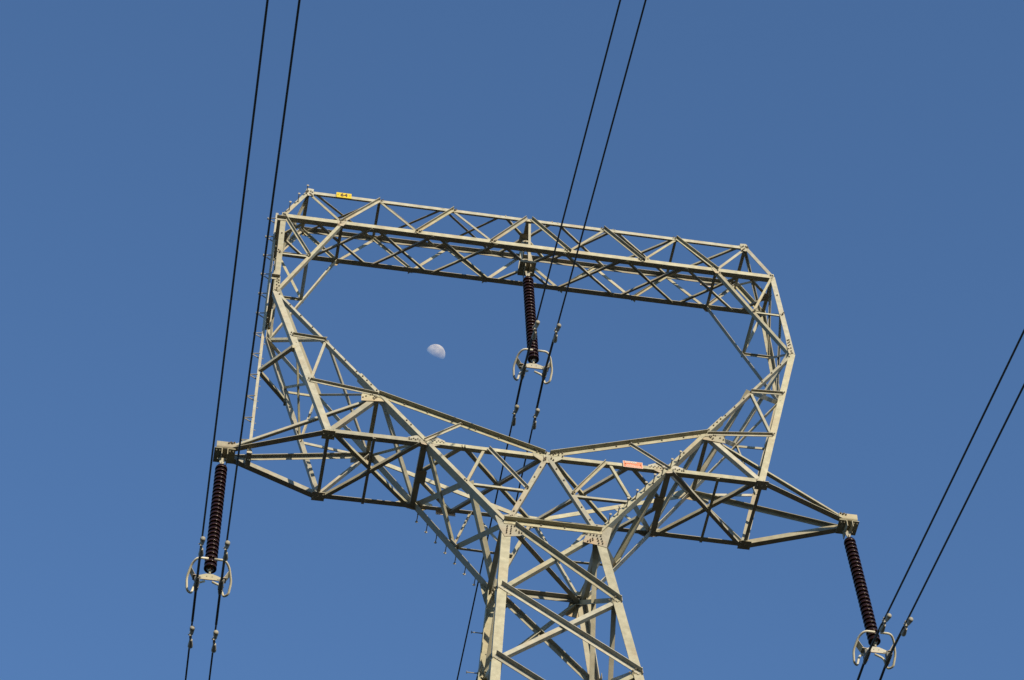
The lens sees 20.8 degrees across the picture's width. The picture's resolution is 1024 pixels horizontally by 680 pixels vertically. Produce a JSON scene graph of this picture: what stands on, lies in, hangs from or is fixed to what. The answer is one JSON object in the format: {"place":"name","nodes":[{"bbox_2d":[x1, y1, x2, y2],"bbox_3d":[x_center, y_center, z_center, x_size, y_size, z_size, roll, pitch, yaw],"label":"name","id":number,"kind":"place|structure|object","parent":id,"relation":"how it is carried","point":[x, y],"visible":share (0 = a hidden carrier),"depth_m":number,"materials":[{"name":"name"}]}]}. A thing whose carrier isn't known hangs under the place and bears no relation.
{"place":"outdoors","nodes":[
{"label":"outdoors","id":0,"kind":"place"},
{"bbox_2d":[0,0,1023,679],"label":"sky","id":1,"kind":"structure","parent":0,"point":[869,154],"materials":[{"name":"blue"}]},
{"bbox_3d":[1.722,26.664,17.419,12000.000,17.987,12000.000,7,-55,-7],"label":"ground","id":2,"kind":"structure","parent":0,"visible":0},
{"bbox_2d":[213,185,858,679],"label":"transmission tower","id":3,"kind":"structure","parent":2,"relation":"on","point":[581,609],"depth_m":50.81,"materials":[{"name":"metal"}]},
{"bbox_2d":[185,458,231,596],"bbox_3d":[-5.131,3.151,48.158,0.781,3.478,0.572,7,-55,-7],"label":"insulator string","id":4,"kind":"object","parent":3,"relation":"hanging from","point":[211,558],"visible":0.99,"depth_m":47.57,"materials":[{"name":"ceramic"}]},
{"bbox_2d":[185,0,268,679],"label":"conductor","id":5,"kind":"object","parent":4,"relation":"attached to","point":[237,248],"visible":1,"depth_m":40.77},
{"bbox_2d":[188,626,194,648],"bbox_3d":[-5.465,5.044,47.606,0.110,0.181,0.536,7,-55,-7],"label":"vibration damper","id":6,"kind":"object","parent":5,"relation":"attached to","point":[190,642],"visible":1,"depth_m":47.59,"materials":[{"name":"metal"}]},
{"bbox_2d":[198,536,205,556],"bbox_3d":[-5.084,3.384,45.793,0.109,0.221,0.524,7,-55,-7],"label":"vibration damper","id":7,"kind":"object","parent":5,"relation":"attached to","point":[201,544],"visible":1,"depth_m":45.79,"materials":[{"name":"metal"}]},
{"bbox_2d":[208,0,300,679],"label":"conductor","id":8,"kind":"object","parent":4,"relation":"attached to","point":[265,254],"visible":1,"depth_m":40.74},
{"bbox_2d":[211,630,218,652],"bbox_3d":[-5.069,5.125,47.662,0.110,0.181,0.536,7,-55,-7],"label":"vibration damper","id":9,"kind":"object","parent":8,"relation":"attached to","point":[214,638],"visible":1,"depth_m":47.65,"materials":[{"name":"metal"}]},
{"bbox_2d":[223,540,229,560],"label":"vibration damper","id":10,"kind":"object","parent":8,"relation":"attached to","point":[226,547],"visible":1,"depth_m":45.85,"materials":[{"name":"metal"}]},
{"bbox_2d":[336,192,351,198],"bbox_3d":[-3.372,-2.909,56.133,0.305,0.172,0.023,7,-55,-7],"label":"number sign","id":11,"kind":"object","parent":3,"relation":"attached to","point":[343,195],"visible":1,"depth_m":56.13,"materials":[{"name":"yellow metal"}]},
{"bbox_2d":[436,511,454,515],"bbox_3d":[-1.206,3.126,50.646,0.360,0.175,0.023,7,-55,-7],"label":"danger sign","id":12,"kind":"object","parent":3,"relation":"attached to","point":[441,513],"visible":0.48,"depth_m":50.60,"materials":[{"name":"black metal"}]},
{"bbox_2d":[512,271,552,383],"bbox_3d":[0.365,-0.315,54.600,0.781,3.456,0.572,7,-55,-7],"label":"insulator string","id":13,"kind":"object","parent":3,"relation":"hanging from","point":[529,306],"visible":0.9,"depth_m":53.89,"materials":[{"name":"ceramic"}]},
{"bbox_2d":[456,0,620,679],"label":"conductor","id":14,"kind":"object","parent":13,"relation":"attached to","point":[525,363],"visible":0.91,"depth_m":50.82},
{"bbox_2d":[511,405,518,425],"bbox_3d":[0.055,1.442,53.914,0.110,0.181,0.536,7,-55,-7],"label":"vibration damper","id":15,"kind":"object","parent":14,"relation":"attached to","point":[515,411],"visible":1,"depth_m":53.90,"materials":[{"name":"metal"}]},
{"bbox_2d":[531,320,539,339],"bbox_3d":[0.434,-0.187,52.091,0.109,0.220,0.524,7,-55,-7],"label":"vibration damper","id":16,"kind":"object","parent":14,"relation":"attached to","point":[535,327],"visible":1,"depth_m":52.10,"materials":[{"name":"metal"}]},
{"bbox_2d":[476,0,646,679],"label":"conductor","id":17,"kind":"object","parent":13,"relation":"attached to","point":[549,355],"visible":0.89,"depth_m":49.61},
{"bbox_2d":[532,408,539,429],"bbox_3d":[0.454,1.514,54.053,0.110,0.181,0.536,7,-55,-7],"label":"vibration damper","id":18,"kind":"object","parent":17,"relation":"attached to","point":[536,414],"visible":1,"depth_m":54.04,"materials":[{"name":"metal"}]},
{"bbox_2d":[553,323,560,342],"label":"vibration damper","id":19,"kind":"object","parent":17,"relation":"attached to","point":[556,330],"visible":1,"depth_m":52.23,"materials":[{"name":"metal"}]},
{"bbox_2d":[623,460,642,468],"bbox_3d":[2.170,2.230,50.144,0.360,0.175,0.023,7,-55,-7],"label":"danger sign","id":20,"kind":"object","parent":3,"relation":"attached to","point":[631,464],"visible":1,"depth_m":50.15,"materials":[{"name":"red metal"}]},
{"bbox_2d":[843,531,895,669],"bbox_3d":[6.249,4.543,49.586,0.781,3.446,0.572,7,-55,-7],"label":"insulator string","id":21,"kind":"object","parent":3,"relation":"hanging from","point":[862,593],"visible":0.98,"depth_m":49.03,"materials":[{"name":"ceramic"}]},
{"bbox_2d":[857,329,1023,679],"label":"conductor","id":22,"kind":"object","parent":21,"relation":"attached to","point":[943,497],"visible":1,"depth_m":44.37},
{"bbox_2d":[879,613,891,632],"bbox_3d":[6.306,4.782,47.248,0.109,0.221,0.524,7,-55,-7],"label":"vibration damper","id":23,"kind":"object","parent":22,"relation":"attached to","point":[885,621],"visible":1,"depth_m":47.25,"materials":[{"name":"metal"}]},
{"bbox_2d":[879,384,1023,679],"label":"conductor","id":24,"kind":"object","parent":21,"relation":"attached to","point":[948,537],"visible":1,"depth_m":45.08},
{"bbox_2d":[901,617,912,636],"bbox_3d":[6.677,4.850,47.300,0.109,0.221,0.524,7,-55,-7],"label":"vibration damper","id":25,"kind":"object","parent":24,"relation":"attached to","point":[907,624],"visible":1,"depth_m":47.30,"materials":[{"name":"metal"}]}
]}

